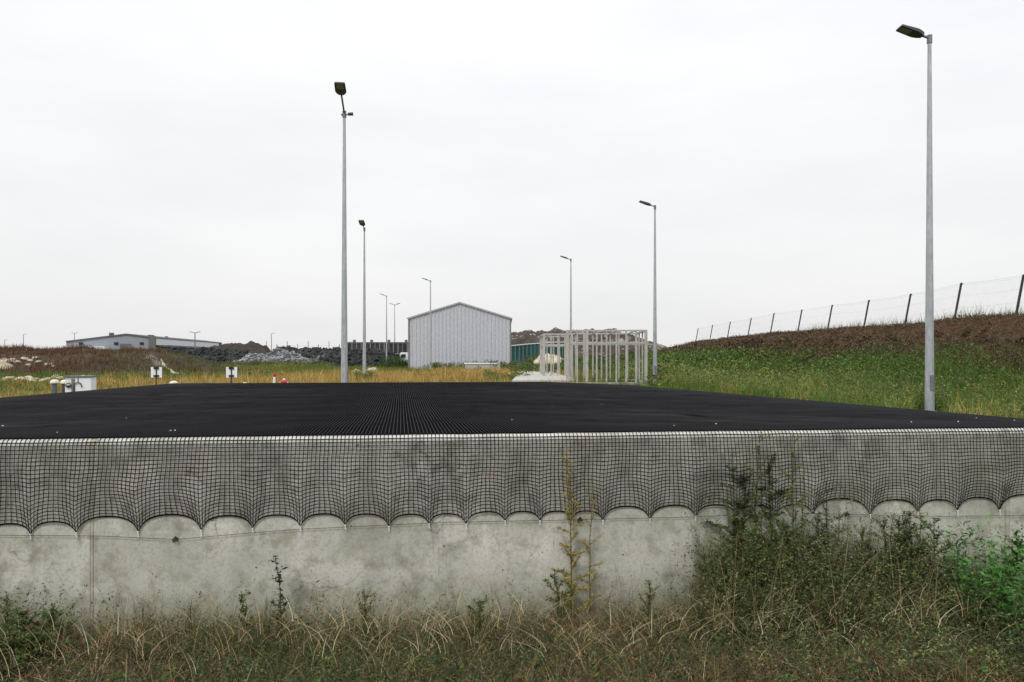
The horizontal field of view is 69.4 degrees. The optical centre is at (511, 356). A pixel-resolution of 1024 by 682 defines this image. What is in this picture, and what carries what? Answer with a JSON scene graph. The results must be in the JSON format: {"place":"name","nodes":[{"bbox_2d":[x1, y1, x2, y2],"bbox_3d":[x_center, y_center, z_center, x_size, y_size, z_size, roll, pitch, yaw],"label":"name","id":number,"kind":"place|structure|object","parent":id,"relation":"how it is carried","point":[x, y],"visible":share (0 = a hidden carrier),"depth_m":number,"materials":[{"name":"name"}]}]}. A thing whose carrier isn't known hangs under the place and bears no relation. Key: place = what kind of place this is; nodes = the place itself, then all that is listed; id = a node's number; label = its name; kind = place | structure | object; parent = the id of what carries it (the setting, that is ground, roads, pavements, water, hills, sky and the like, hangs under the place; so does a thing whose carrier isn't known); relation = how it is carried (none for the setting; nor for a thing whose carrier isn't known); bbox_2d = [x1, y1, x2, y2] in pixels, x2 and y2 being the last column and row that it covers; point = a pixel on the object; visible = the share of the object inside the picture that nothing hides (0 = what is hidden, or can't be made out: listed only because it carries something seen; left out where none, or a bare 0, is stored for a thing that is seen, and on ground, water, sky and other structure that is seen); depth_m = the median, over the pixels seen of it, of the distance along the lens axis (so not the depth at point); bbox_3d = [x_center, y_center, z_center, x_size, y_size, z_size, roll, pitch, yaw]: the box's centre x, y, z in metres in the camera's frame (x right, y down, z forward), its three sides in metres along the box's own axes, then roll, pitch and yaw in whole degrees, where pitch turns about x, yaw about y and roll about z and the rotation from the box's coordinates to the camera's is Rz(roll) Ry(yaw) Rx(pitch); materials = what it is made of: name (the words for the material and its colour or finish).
{"place":"outdoors","nodes":[
{"label":"outdoors","id":0,"kind":"place"},
{"bbox_2d":[66,333,221,349],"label":"warehouse","id":1,"kind":"structure","parent":0,"point":[112,341],"depth_m":199.20,"materials":[{"name":"white metal"}]},
{"bbox_2d":[0,545,1023,681],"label":"wild grass","id":2,"kind":"structure","parent":0,"point":[395,631],"depth_m":6.25,"materials":[{"name":"plant"}]},
{"bbox_2d":[0,315,1023,681],"bbox_3d":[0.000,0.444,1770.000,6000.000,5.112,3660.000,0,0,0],"label":"ground","id":3,"kind":"structure","parent":0,"point":[966,327],"depth_m":29.98,"materials":[{"name":"plant"}]},
{"bbox_2d":[0,592,18,640],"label":"tall weed","id":4,"kind":"object","parent":3,"relation":"on","point":[6,595],"visible":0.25,"depth_m":6.51,"materials":[{"name":"green plant"}]},
{"bbox_2d":[0,622,48,681],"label":"tall weed","id":5,"kind":"object","parent":3,"relation":"on","point":[15,643],"visible":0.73,"depth_m":6.00,"materials":[{"name":"green plant"}]},
{"bbox_2d":[0,607,54,652],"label":"tall weed","id":6,"kind":"object","parent":3,"relation":"on","point":[31,619],"visible":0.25,"depth_m":6.40,"materials":[{"name":"green plant"}]},
{"bbox_2d":[19,630,81,678],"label":"tall weed","id":7,"kind":"object","parent":3,"relation":"on","point":[47,638],"visible":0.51,"depth_m":6.15,"materials":[{"name":"green plant"}]},
{"bbox_2d":[31,603,69,657],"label":"tall weed","id":8,"kind":"object","parent":3,"relation":"on","point":[52,609],"visible":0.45,"depth_m":6.48,"materials":[{"name":"green plant"}]},
{"bbox_2d":[50,379,58,392],"bbox_3d":[-10.633,1.068,17.200,0.186,1.064,0.186,0,0,0],"label":"vent pipe","id":9,"kind":"object","parent":3,"relation":"on","point":[54,382],"visible":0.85,"depth_m":17.15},
{"bbox_2d":[60,380,64,391],"bbox_3d":[-10.526,1.076,17.400,0.177,1.048,0.177,0,0,0],"label":"vent pipe","id":10,"kind":"object","parent":3,"relation":"on","point":[62,382],"visible":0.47,"depth_m":17.35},
{"bbox_2d":[64,375,97,391],"bbox_3d":[-10.014,0.975,17.185,0.589,1.050,0.476,0,0,-16],"label":"utility cabinet","id":11,"kind":"object","parent":3,"relation":"on","point":[80,383],"visible":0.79,"depth_m":17.00,"materials":[{"name":"white plastic"}]},
{"bbox_2d":[132,595,147,637],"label":"grass clump","id":12,"kind":"object","parent":3,"relation":"on","point":[137,616],"visible":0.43,"depth_m":6.74,"materials":[{"name":"plant"}]},
{"bbox_2d":[150,367,162,384],"bbox_3d":[-11.145,0.934,23.184,0.380,1.232,0.059,0,0,0],"label":"marker sign","id":13,"kind":"object","parent":3,"relation":"on","point":[156,372],"visible":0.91,"depth_m":23.19,"materials":[{"name":"white plastic"}]},
{"bbox_2d":[0,348,314,376],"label":"earth mound","id":14,"kind":"object","parent":3,"relation":"on","point":[144,362],"visible":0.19,"depth_m":61.95,"materials":[{"name":"soil"}]},
{"bbox_2d":[0,343,261,373],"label":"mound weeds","id":15,"kind":"object","parent":14,"relation":"on","point":[69,351],"visible":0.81,"depth_m":62.48,"materials":[{"name":"brown plant"}]},
{"bbox_2d":[178,601,195,646],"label":"grass clump","id":16,"kind":"object","parent":3,"relation":"on","point":[190,625],"visible":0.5,"depth_m":6.79,"materials":[{"name":"plant"}]},
{"bbox_2d":[158,346,251,363],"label":"waste heap","id":17,"kind":"object","parent":3,"relation":"on","point":[214,354],"visible":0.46,"depth_m":141.34,"materials":[{"name":"stone"}]},
{"bbox_2d":[225,367,237,382],"bbox_3d":[-8.790,0.934,23.184,0.380,1.232,0.059,0,0,0],"label":"marker sign","id":18,"kind":"object","parent":3,"relation":"on","point":[231,372],"visible":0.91,"depth_m":23.19,"materials":[{"name":"white plastic"}]},
{"bbox_2d":[207,341,270,354],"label":"dirt heap","id":19,"kind":"object","parent":3,"relation":"on","point":[253,347],"visible":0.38,"depth_m":147.66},
{"bbox_2d":[231,591,261,652],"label":"tall weed","id":20,"kind":"object","parent":3,"relation":"on","point":[242,600],"visible":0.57,"depth_m":6.78,"materials":[{"name":"green plant"}]},
{"bbox_2d":[261,595,271,652],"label":"grass clump","id":21,"kind":"object","parent":3,"relation":"on","point":[266,597],"visible":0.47,"depth_m":6.86,"materials":[{"name":"plant"}]},
{"bbox_2d":[233,347,313,363],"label":"rubble heap","id":22,"kind":"object","parent":3,"relation":"on","point":[277,354],"visible":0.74,"depth_m":137.28,"materials":[{"name":"stone"}]},
{"bbox_2d":[268,556,305,644],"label":"tall weed","id":23,"kind":"object","parent":3,"relation":"on","point":[279,581],"visible":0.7,"depth_m":6.95,"materials":[{"name":"green plant"}]},
{"bbox_2d":[273,345,340,363],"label":"waste heap","id":24,"kind":"object","parent":3,"relation":"on","point":[326,354],"visible":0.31,"depth_m":145.59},
{"bbox_2d":[0,346,686,387],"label":"field scrub","id":25,"kind":"object","parent":3,"relation":"on","point":[399,362],"visible":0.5,"depth_m":69.62,"materials":[{"name":"green plant"}]},
{"bbox_2d":[334,82,352,382],"bbox_3d":[-5.649,-3.681,24.863,0.505,10.467,1.696,0,0,-7],"label":"street lamp","id":26,"kind":"object","parent":3,"relation":"on","point":[340,88],"visible":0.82,"depth_m":25.43,"materials":[{"name":"metal"}]},
{"bbox_2d":[358,220,366,373],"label":"street lamp","id":27,"kind":"object","parent":3,"relation":"on","point":[361,222],"visible":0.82,"depth_m":47.93,"materials":[{"name":"metal"}]},
{"bbox_2d":[331,345,399,366],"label":"waste heap","id":28,"kind":"object","parent":3,"relation":"on","point":[355,356],"visible":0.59,"depth_m":108.80,"materials":[{"name":"stone"}]},
{"bbox_2d":[347,588,389,653],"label":"tall weed","id":29,"kind":"object","parent":3,"relation":"on","point":[364,608],"visible":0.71,"depth_m":6.76,"materials":[{"name":"green plant"}]},
{"bbox_2d":[347,340,407,353],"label":"storage wall","id":30,"kind":"structure","parent":3,"relation":"on","point":[397,347],"depth_m":122.05,"materials":[{"name":"concrete"}]},
{"bbox_2d":[379,293,386,359],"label":"street lamp","id":31,"kind":"object","parent":3,"relation":"on","point":[386,324],"visible":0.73,"depth_m":101.92,"materials":[{"name":"metal"}]},
{"bbox_2d":[390,303,399,341],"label":"street lamp","id":32,"kind":"object","parent":3,"relation":"on","point":[394,320],"visible":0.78,"depth_m":122.94,"materials":[{"name":"metal"}]},
{"bbox_2d":[400,352,407,360],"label":"parked van","id":33,"kind":"object","parent":3,"relation":"on","point":[404,354],"visible":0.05,"depth_m":99.83,"materials":[{"name":"white metal"}]},
{"bbox_2d":[422,278,431,369],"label":"street lamp","id":34,"kind":"object","parent":3,"relation":"on","point":[430,361],"visible":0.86,"depth_m":80.93,"materials":[{"name":"metal"}]},
{"bbox_2d":[407,302,511,368],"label":"metal shed","id":35,"kind":"structure","parent":3,"relation":"on","point":[461,332],"depth_m":88.97,"materials":[{"name":"metal"}]},
{"bbox_2d":[464,361,499,368],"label":"concrete barrier","id":36,"kind":"object","parent":3,"relation":"on","point":[474,365],"visible":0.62,"depth_m":80.00,"materials":[{"name":"grey concrete"}]},
{"bbox_2d":[464,598,502,650],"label":"tall weed","id":37,"kind":"object","parent":3,"relation":"on","point":[479,612],"visible":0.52,"depth_m":6.81,"materials":[{"name":"green plant"}]},
{"bbox_2d":[0,362,1003,414],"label":"field grass","id":38,"kind":"structure","parent":3,"relation":"on","point":[323,370],"depth_m":44.87,"materials":[{"name":"plant"}]},
{"bbox_2d":[0,427,1023,649],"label":"concrete tank","id":39,"kind":"object","parent":3,"relation":"on","point":[520,548],"visible":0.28,"depth_m":7.33,"materials":[{"name":"concrete"}]},
{"bbox_2d":[0,382,1023,533],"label":"cover net","id":40,"kind":"object","parent":39,"relation":"on","point":[197,410],"visible":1,"depth_m":8.16,"materials":[{"name":"plastic"}]},
{"bbox_2d":[4,511,1023,542],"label":"tension wire","id":41,"kind":"object","parent":39,"relation":"attached to","point":[175,538],"visible":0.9,"depth_m":7.30,"materials":[{"name":"metal"}]},
{"bbox_2d":[0,478,1023,681],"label":"undergrowth","id":42,"kind":"object","parent":3,"relation":"on","point":[996,608],"visible":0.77,"depth_m":6.33,"materials":[{"name":"green plant"}]},
{"bbox_2d":[511,341,574,362],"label":"teal fence","id":43,"kind":"object","parent":3,"relation":"on","point":[520,353],"visible":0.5,"depth_m":150.01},
{"bbox_2d":[533,353,560,363],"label":"gravel heap","id":44,"kind":"object","parent":3,"relation":"on","point":[537,360],"visible":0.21,"depth_m":108.78,"materials":[{"name":"stone"}]},
{"bbox_2d":[540,333,574,378],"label":"frame cage","id":45,"kind":"object","parent":3,"relation":"on","point":[543,345],"visible":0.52,"depth_m":48.46,"materials":[{"name":"metal"}]},
{"bbox_2d":[532,569,586,637],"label":"tall weed","id":46,"kind":"object","parent":3,"relation":"on","point":[558,598],"visible":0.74,"depth_m":7.10,"materials":[{"name":"green plant"}]},
{"bbox_2d":[560,255,571,368],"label":"street lamp","id":47,"kind":"object","parent":3,"relation":"on","point":[570,303],"visible":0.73,"depth_m":63.94,"materials":[{"name":"metal"}]},
{"bbox_2d":[549,449,595,624],"bbox_3d":[0.595,1.858,7.378,0.455,1.947,0.314,0,0,-33],"label":"tall weed","id":48,"kind":"object","parent":3,"relation":"on","point":[568,554],"visible":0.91,"depth_m":7.35,"materials":[{"name":"green plant"}]},
{"bbox_2d":[511,327,669,359],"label":"landfill mound","id":49,"kind":"object","parent":3,"relation":"on","point":[528,336],"visible":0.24,"depth_m":215.01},
{"bbox_2d":[580,476,604,627],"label":"tall weed","id":50,"kind":"object","parent":3,"relation":"on","point":[589,567],"visible":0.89,"depth_m":7.40,"materials":[{"name":"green plant"}]},
{"bbox_2d":[566,330,646,384],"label":"frame cage","id":51,"kind":"object","parent":3,"relation":"on","point":[637,343],"visible":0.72,"depth_m":40.52,"materials":[{"name":"metal"}]},
{"bbox_2d":[639,200,656,380],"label":"street lamp","id":52,"kind":"object","parent":3,"relation":"on","point":[654,323],"visible":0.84,"depth_m":41.44,"materials":[{"name":"metal"}]},
{"bbox_2d":[621,579,690,643],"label":"tall weed","id":53,"kind":"object","parent":3,"relation":"on","point":[649,596],"visible":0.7,"depth_m":6.97,"materials":[{"name":"green plant"}]},
{"bbox_2d":[688,546,727,623],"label":"tall weed","id":54,"kind":"object","parent":3,"relation":"on","point":[703,557],"visible":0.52,"depth_m":7.24,"materials":[{"name":"green plant"}]},
{"bbox_2d":[698,508,755,597],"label":"tall weed","id":55,"kind":"object","parent":3,"relation":"on","point":[734,546],"visible":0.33,"depth_m":7.53,"materials":[{"name":"green plant"}]},
{"bbox_2d":[693,523,764,629],"bbox_3d":[2.049,2.151,7.003,0.579,1.188,0.432,0,0,41],"label":"tall weed","id":56,"kind":"object","parent":3,"relation":"on","point":[721,563],"visible":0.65,"depth_m":7.06,"materials":[{"name":"green plant"}]},
{"bbox_2d":[702,454,756,577],"bbox_3d":[2.298,1.903,7.586,0.621,1.810,0.507,0,0,38],"label":"tall weed","id":57,"kind":"object","parent":3,"relation":"on","point":[732,469],"visible":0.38,"depth_m":7.58,"materials":[{"name":"green plant"}]},
{"bbox_2d":[696,490,768,603],"bbox_3d":[2.206,2.058,7.371,0.546,1.437,0.674,0,0,-38],"label":"tall weed","id":58,"kind":"object","parent":3,"relation":"on","point":[731,517],"visible":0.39,"depth_m":7.42,"materials":[{"name":"green plant"}]},
{"bbox_2d":[722,518,748,579],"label":"tall weed","id":59,"kind":"object","parent":3,"relation":"on","point":[739,545],"visible":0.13,"depth_m":7.56,"materials":[{"name":"green plant"}]},
{"bbox_2d":[710,526,761,587],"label":"tall weed","id":60,"kind":"object","parent":3,"relation":"on","point":[739,554],"visible":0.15,"depth_m":7.52,"materials":[{"name":"green plant"}]},
{"bbox_2d":[706,531,777,614],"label":"tall weed","id":61,"kind":"object","parent":3,"relation":"on","point":[757,547],"visible":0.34,"depth_m":7.14,"materials":[{"name":"green plant"}]},
{"bbox_2d":[732,586,751,625],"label":"tall weed","id":62,"kind":"object","parent":3,"relation":"on","point":[749,593],"visible":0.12,"depth_m":7.08,"materials":[{"name":"green plant"}]},
{"bbox_2d":[713,466,771,567],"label":"tall weed","id":63,"kind":"object","parent":3,"relation":"on","point":[745,484],"visible":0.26,"depth_m":7.65,"materials":[{"name":"green plant"}]},
{"bbox_2d":[716,429,783,572],"bbox_3d":[2.472,1.780,7.593,0.596,2.076,0.565,0,0,-36],"label":"tall weed","id":64,"kind":"object","parent":3,"relation":"on","point":[757,448],"visible":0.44,"depth_m":7.56,"materials":[{"name":"green plant"}]},
{"bbox_2d":[731,510,778,585],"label":"tall weed","id":65,"kind":"object","parent":3,"relation":"on","point":[759,533],"visible":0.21,"depth_m":7.42,"materials":[{"name":"green plant"}]},
{"bbox_2d":[729,523,792,623],"bbox_3d":[2.396,2.168,7.004,0.748,1.136,0.535,0,0,0],"label":"tall weed","id":66,"kind":"object","parent":3,"relation":"on","point":[750,560],"visible":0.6,"depth_m":7.02,"materials":[{"name":"green plant"}]},
{"bbox_2d":[757,452,805,569],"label":"tall weed","id":67,"kind":"object","parent":3,"relation":"on","point":[769,466],"visible":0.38,"depth_m":7.66,"materials":[{"name":"green plant"}]},
{"bbox_2d":[745,516,817,614],"bbox_3d":[2.613,2.146,7.167,0.823,1.217,0.481,0,0,-33],"label":"tall weed","id":68,"kind":"object","parent":3,"relation":"on","point":[777,533],"visible":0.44,"depth_m":7.15,"materials":[{"name":"green plant"}]},
{"bbox_2d":[764,517,805,594],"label":"tall weed","id":69,"kind":"object","parent":3,"relation":"on","point":[787,540],"visible":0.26,"depth_m":7.39,"materials":[{"name":"green plant"}]},
{"bbox_2d":[761,540,812,632],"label":"tall weed","id":70,"kind":"object","parent":3,"relation":"on","point":[784,570],"visible":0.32,"depth_m":7.12,"materials":[{"name":"green plant"}]},
{"bbox_2d":[780,433,811,586],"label":"tall weed","id":71,"kind":"object","parent":3,"relation":"on","point":[790,487],"visible":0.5,"depth_m":7.58,"materials":[{"name":"green plant"}]},
{"bbox_2d":[773,594,828,643],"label":"tall weed","id":72,"kind":"object","parent":3,"relation":"on","point":[799,602],"visible":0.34,"depth_m":6.75,"materials":[{"name":"green plant"}]},
{"bbox_2d":[786,466,821,580],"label":"tall weed","id":73,"kind":"object","parent":3,"relation":"on","point":[802,519],"visible":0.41,"depth_m":7.46,"materials":[{"name":"green plant"}]},
{"bbox_2d":[799,564,819,610],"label":"tall weed","id":74,"kind":"object","parent":3,"relation":"on","point":[811,580],"visible":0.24,"depth_m":7.20,"materials":[{"name":"green plant"}]},
{"bbox_2d":[791,513,838,589],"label":"tall weed","id":75,"kind":"object","parent":3,"relation":"on","point":[817,516],"visible":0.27,"depth_m":7.38,"materials":[{"name":"green plant"}]},
{"bbox_2d":[795,510,835,591],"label":"tall weed","id":76,"kind":"object","parent":3,"relation":"on","point":[813,537],"visible":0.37,"depth_m":7.42,"materials":[{"name":"green plant"}]},
{"bbox_2d":[614,304,1023,418],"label":"bank weeds","id":77,"kind":"object","parent":3,"relation":"on","point":[759,366],"visible":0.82,"depth_m":31.32,"materials":[{"name":"green plant"}]},
{"bbox_2d":[787,544,851,629],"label":"tall weed","id":78,"kind":"object","parent":3,"relation":"on","point":[825,574],"visible":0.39,"depth_m":7.07,"materials":[{"name":"green plant"}]},
{"bbox_2d":[813,484,847,568],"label":"tall weed","id":79,"kind":"object","parent":3,"relation":"on","point":[825,508],"visible":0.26,"depth_m":7.66,"materials":[{"name":"green plant"}]},
{"bbox_2d":[822,561,844,623],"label":"tall weed","id":80,"kind":"object","parent":3,"relation":"on","point":[834,581],"visible":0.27,"depth_m":7.12,"materials":[{"name":"green plant"}]},
{"bbox_2d":[811,512,861,605],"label":"tall weed","id":81,"kind":"object","parent":3,"relation":"on","point":[837,540],"visible":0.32,"depth_m":7.42,"materials":[{"name":"green plant"}]},
{"bbox_2d":[837,586,871,636],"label":"tall weed","id":82,"kind":"object","parent":3,"relation":"on","point":[858,601],"visible":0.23,"depth_m":6.89,"materials":[{"name":"green plant"}]},
{"bbox_2d":[829,527,883,605],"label":"tall weed","id":83,"kind":"object","parent":3,"relation":"on","point":[861,557],"visible":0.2,"depth_m":7.40,"materials":[{"name":"green plant"}]},
{"bbox_2d":[696,274,1023,339],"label":"bank fence","id":84,"kind":"object","parent":3,"relation":"on","point":[959,295],"visible":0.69,"depth_m":45.34,"materials":[{"name":"metal"}]},
{"bbox_2d":[846,524,873,582],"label":"tall weed","id":85,"kind":"object","parent":3,"relation":"on","point":[859,544],"visible":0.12,"depth_m":7.55,"materials":[{"name":"green plant"}]},
{"bbox_2d":[843,542,889,621],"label":"tall weed","id":86,"kind":"object","parent":3,"relation":"on","point":[868,555],"visible":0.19,"depth_m":7.39,"materials":[{"name":"green plant"}]},
{"bbox_2d":[844,542,889,622],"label":"tall weed","id":87,"kind":"object","parent":3,"relation":"on","point":[859,563],"visible":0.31,"depth_m":7.22,"materials":[{"name":"green plant"}]},
{"bbox_2d":[856,562,912,631],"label":"tall weed","id":88,"kind":"object","parent":3,"relation":"on","point":[881,571],"visible":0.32,"depth_m":7.16,"materials":[{"name":"green plant"}]},
{"bbox_2d":[869,550,909,612],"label":"tall weed","id":89,"kind":"object","parent":3,"relation":"on","point":[894,574],"visible":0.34,"depth_m":7.22,"materials":[{"name":"green plant"}]},
{"bbox_2d":[880,512,906,588],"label":"tall weed","id":90,"kind":"object","parent":3,"relation":"on","point":[887,534],"visible":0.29,"depth_m":7.53,"materials":[{"name":"green plant"}]},
{"bbox_2d":[869,517,920,600],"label":"tall weed","id":91,"kind":"object","parent":3,"relation":"on","point":[877,535],"visible":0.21,"depth_m":7.52,"materials":[{"name":"green plant"}]},
{"bbox_2d":[884,520,917,598],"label":"tall weed","id":92,"kind":"object","parent":3,"relation":"on","point":[904,538],"visible":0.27,"depth_m":7.37,"materials":[{"name":"green plant"}]},
{"bbox_2d":[877,514,927,619],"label":"tall weed","id":93,"kind":"object","parent":3,"relation":"on","point":[900,539],"visible":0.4,"depth_m":7.25,"materials":[{"name":"green plant"}]},
{"bbox_2d":[900,512,915,564],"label":"tall weed","id":94,"kind":"object","parent":3,"relation":"on","point":[906,529],"visible":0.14,"depth_m":7.61,"materials":[{"name":"green plant"}]},
{"bbox_2d":[896,24,934,410],"bbox_3d":[10.972,-3.680,20.000,1.030,10.468,0.400,0,0,0],"label":"street lamp","id":95,"kind":"object","parent":3,"relation":"on","point":[915,32],"visible":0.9,"depth_m":19.94,"materials":[{"name":"metal"}]},
{"bbox_2d":[930,375,933,389],"bbox_3d":[11.287,0.704,19.878,0.100,0.400,0.034,0,0,0],"label":"access door","id":96,"kind":"structure","parent":95,"relation":"in","point":[931,376],"depth_m":19.86,"materials":[{"name":"metal"}]},
{"bbox_2d":[888,515,944,594],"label":"tall weed","id":97,"kind":"object","parent":3,"relation":"on","point":[913,524],"visible":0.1,"depth_m":7.62,"materials":[{"name":"green plant"}]},
{"bbox_2d":[878,510,959,615],"bbox_3d":[4.002,2.109,7.208,0.760,1.242,0.628,0,0,-33],"label":"tall weed","id":98,"kind":"object","parent":3,"relation":"on","point":[908,530],"visible":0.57,"depth_m":7.22,"materials":[{"name":"green plant"}]},
{"bbox_2d":[902,507,935,587],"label":"tall weed","id":99,"kind":"object","parent":3,"relation":"on","point":[916,534],"visible":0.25,"depth_m":7.57,"materials":[{"name":"green plant"}]},
{"bbox_2d":[912,564,958,623],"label":"tall weed","id":100,"kind":"object","parent":3,"relation":"on","point":[928,586],"visible":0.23,"depth_m":7.21,"materials":[{"name":"green plant"}]},
{"bbox_2d":[911,518,965,611],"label":"tall weed","id":101,"kind":"object","parent":3,"relation":"on","point":[936,538],"visible":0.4,"depth_m":7.37,"materials":[{"name":"green plant"}]},
{"bbox_2d":[1002,530,1023,586],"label":"tall weed","id":102,"kind":"object","parent":3,"relation":"on","point":[1015,542],"visible":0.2,"depth_m":7.72,"materials":[{"name":"green plant"}]},
{"bbox_2d":[0,0,1023,349],"label":"sky","id":103,"kind":"structure","parent":0,"point":[170,168],"materials":[{"name":"white"}]},
{"bbox_2d":[512,371,568,381],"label":"path","id":104,"kind":"structure","parent":0,"point":[537,376],"depth_m":44.80,"materials":[{"name":"gravel"}]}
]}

